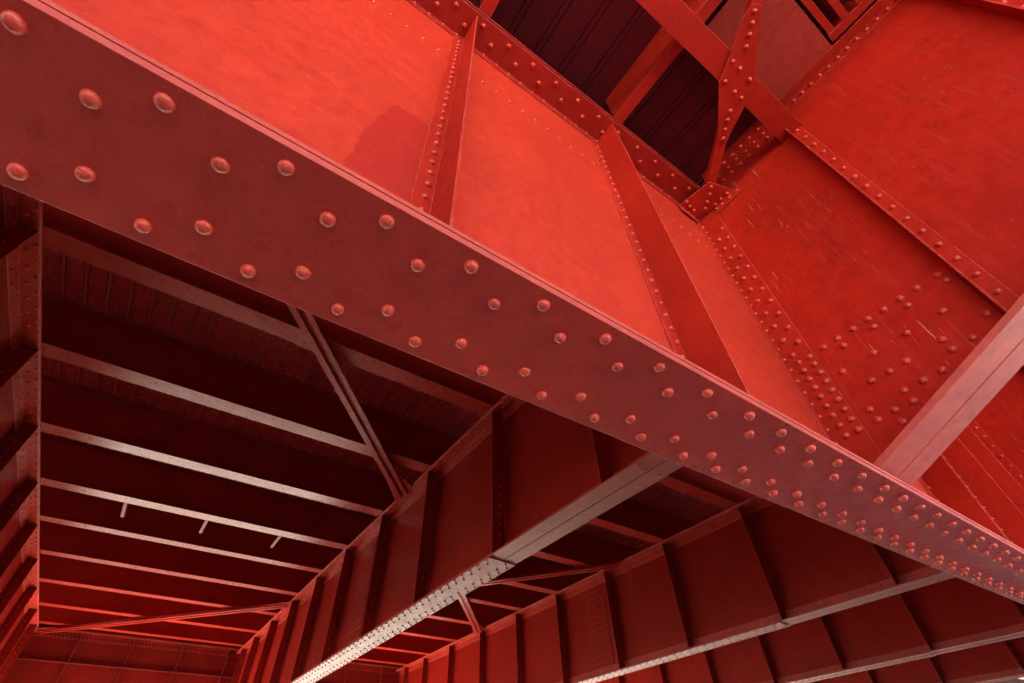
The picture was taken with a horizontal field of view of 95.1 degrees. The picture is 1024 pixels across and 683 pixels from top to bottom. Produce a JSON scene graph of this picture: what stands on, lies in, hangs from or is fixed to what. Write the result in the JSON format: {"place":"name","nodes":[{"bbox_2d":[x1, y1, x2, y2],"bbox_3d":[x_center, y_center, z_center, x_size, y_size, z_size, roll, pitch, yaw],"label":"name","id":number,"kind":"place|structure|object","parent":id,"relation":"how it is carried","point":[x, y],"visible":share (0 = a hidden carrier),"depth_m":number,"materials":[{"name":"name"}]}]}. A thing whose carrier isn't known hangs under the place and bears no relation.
{"place":"outdoors","nodes":[
{"label":"outdoors","id":0,"kind":"place"},
{"bbox_2d":[2,623,402,682],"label":"girder","id":1,"kind":"object","parent":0,"point":[87,656],"visible":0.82,"depth_m":17.62,"materials":[{"name":"red metal"}]},
{"bbox_2d":[0,184,42,682],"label":"floor beam","id":2,"kind":"structure","parent":1,"relation":"attached to","point":[21,242],"depth_m":7.99,"materials":[{"name":"red metal"}]},
{"bbox_2d":[231,393,682,682],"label":"floor beam","id":3,"kind":"structure","parent":1,"relation":"attached to","point":[505,482],"depth_m":8.44,"materials":[{"name":"red metal"}]},
{"bbox_2d":[34,601,291,633],"bbox_3d":[-12.066,9.459,15.999,10.258,0.103,0.583,-9,-46,7],"label":"lateral brace","id":4,"kind":"object","parent":3,"relation":"attached to","point":[284,605],"visible":1,"depth_m":15.92,"materials":[{"name":"red paint"}]},
{"bbox_2d":[39,605,425,665],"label":"stringer","id":5,"kind":"object","parent":3,"relation":"on","point":[50,615],"depth_m":17.97,"materials":[{"name":"red paint"}]},
{"bbox_2d":[39,581,452,654],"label":"stringer","id":6,"kind":"object","parent":3,"relation":"on","point":[81,598],"depth_m":16.51,"materials":[{"name":"red paint"}]},
{"bbox_2d":[39,553,472,641],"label":"stringer","id":7,"kind":"object","parent":3,"relation":"on","point":[79,573],"depth_m":15.14,"materials":[{"name":"red paint"}]},
{"bbox_2d":[40,520,515,626],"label":"stringer","id":8,"kind":"object","parent":3,"relation":"on","point":[67,541],"depth_m":13.86,"materials":[{"name":"red paint"}]},
{"bbox_2d":[40,484,550,610],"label":"stringer","id":9,"kind":"object","parent":3,"relation":"on","point":[74,509],"depth_m":12.57,"materials":[{"name":"red paint"}]},
{"bbox_2d":[286,303,412,502],"bbox_3d":[-3.034,-0.178,7.037,0.753,0.130,10.920,-6,-46,4],"label":"lateral brace","id":10,"kind":"object","parent":3,"relation":"attached to","point":[328,353],"visible":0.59,"depth_m":7.88,"materials":[{"name":"red paint"}]},
{"bbox_2d":[42,291,697,543],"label":"stringer","id":11,"kind":"object","parent":3,"relation":"on","point":[82,336],"depth_m":8.68,"materials":[{"name":"red paint"}]},
{"bbox_2d":[43,202,754,508],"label":"stringer","id":12,"kind":"object","parent":3,"relation":"on","point":[77,237],"depth_m":7.09,"materials":[{"name":"red paint"}]},
{"bbox_2d":[41,246,1021,679],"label":"bridge deck","id":13,"kind":"structure","parent":12,"relation":"on","point":[65,276],"depth_m":9.20,"materials":[{"name":"red paint"}]},
{"bbox_2d":[40,433,1023,682],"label":"stringer","id":14,"kind":"object","parent":3,"relation":"on","point":[73,466],"depth_m":11.47,"materials":[{"name":"red paint"}]},
{"bbox_2d":[120,503,128,517],"bbox_3d":[-9.007,3.845,10.932,0.070,0.200,0.830,26,-52,-24],"label":"pipe bracket","id":15,"kind":"object","parent":14,"relation":"attached to","point":[124,509],"visible":0.91,"depth_m":10.89,"materials":[{"name":"metal"}]},
{"bbox_2d":[199,520,207,533],"bbox_3d":[-7.617,4.508,11.630,0.070,0.200,0.830,26,-52,-24],"label":"pipe bracket","id":16,"kind":"object","parent":14,"relation":"attached to","point":[203,526],"visible":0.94,"depth_m":11.54,"materials":[{"name":"grey metal"}]},
{"bbox_2d":[270,536,281,547],"bbox_3d":[-6.196,5.186,12.344,0.070,0.200,0.830,26,-52,-24],"label":"pipe bracket","id":17,"kind":"object","parent":14,"relation":"attached to","point":[274,542],"visible":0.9,"depth_m":12.33,"materials":[{"name":"metal"}]},
{"bbox_2d":[41,374,1023,679],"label":"stringer","id":18,"kind":"object","parent":3,"relation":"on","point":[103,420],"depth_m":10.13,"materials":[{"name":"red paint"}]},
{"bbox_2d":[481,560,628,585],"bbox_3d":[-1.887,7.681,14.681,11.094,0.103,0.546,-12,-47,9],"label":"lateral brace","id":19,"kind":"object","parent":3,"relation":"attached to","point":[571,571],"visible":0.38,"depth_m":14.11,"materials":[{"name":"red paint"}]},
{"bbox_2d":[0,0,1023,603],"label":"girder","id":20,"kind":"object","parent":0,"point":[466,188],"visible":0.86,"depth_m":2.31,"materials":[{"name":"red metal"}]},
{"bbox_2d":[605,0,721,122],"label":"outrigger","id":21,"kind":"object","parent":20,"relation":"on","point":[662,50],"visible":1,"depth_m":5.17,"materials":[{"name":"red paint"}]},
{"bbox_2d":[796,0,834,33],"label":"purlin","id":22,"kind":"object","parent":21,"relation":"attached to","point":[817,16],"visible":1,"depth_m":5.09,"materials":[{"name":"red paint"}]},
{"bbox_2d":[396,495,954,682],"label":"floor beam","id":23,"kind":"structure","parent":20,"relation":"attached to","point":[755,566],"depth_m":11.89,"materials":[{"name":"red metal"}]},
{"bbox_2d":[459,595,484,634],"bbox_3d":[-1.730,7.515,14.527,0.540,0.103,11.213,-5,-46,3],"label":"lateral brace","id":24,"kind":"object","parent":23,"relation":"attached to","point":[475,625],"visible":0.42,"depth_m":16.68,"materials":[{"name":"red paint"}]},
{"bbox_2d":[597,577,1023,682],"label":"floor beam","id":25,"kind":"structure","parent":20,"relation":"attached to","point":[945,616],"depth_m":14.24,"materials":[{"name":"red metal"}]},
{"bbox_2d":[697,0,1023,483],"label":"cantilever bracket","id":26,"kind":"object","parent":20,"relation":"attached to","point":[864,228],"visible":0.98,"depth_m":3.99,"materials":[{"name":"red metal"}]},
{"bbox_2d":[468,0,875,187],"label":"cantilever deck","id":27,"kind":"structure","parent":26,"relation":"on","point":[592,50],"depth_m":5.53,"materials":[{"name":"red paint"}]},
{"bbox_2d":[822,0,847,18],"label":"purlin","id":28,"kind":"object","parent":27,"relation":"attached to","point":[836,8],"visible":1,"depth_m":5.04,"materials":[{"name":"red paint"}]},
{"bbox_2d":[636,0,801,142],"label":"edge beam","id":29,"kind":"structure","parent":26,"relation":"attached to","point":[691,33],"depth_m":4.78,"materials":[{"name":"red metal"}]},
{"bbox_2d":[480,0,499,16],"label":"outrigger","id":30,"kind":"object","parent":29,"relation":"on","point":[487,7],"visible":1,"depth_m":4.61,"materials":[{"name":"red paint"}]},
{"bbox_2d":[679,0,761,221],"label":"wind brace","id":31,"kind":"object","parent":26,"relation":"attached to","point":[737,79],"visible":1,"depth_m":5.07,"materials":[{"name":"red paint"}]},
{"bbox_2d":[707,0,831,99],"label":"deck plate","id":32,"kind":"object","parent":26,"relation":"on","point":[794,45],"visible":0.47,"depth_m":5.19,"materials":[{"name":"red paint"}]},
{"bbox_2d":[820,0,873,41],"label":"trimmer beam","id":33,"kind":"structure","parent":26,"relation":"on","point":[854,11],"depth_m":5.11,"materials":[{"name":"red metal"}]},
{"bbox_2d":[809,637,1023,682],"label":"floor beam","id":34,"kind":"structure","parent":20,"relation":"attached to","point":[996,662],"depth_m":17.21,"materials":[{"name":"red metal"}]},
{"bbox_2d":[968,365,1023,489],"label":"cantilever bracket","id":35,"kind":"object","parent":20,"relation":"attached to","point":[996,425],"visible":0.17,"depth_m":8.24,"materials":[{"name":"red metal"}]}
]}

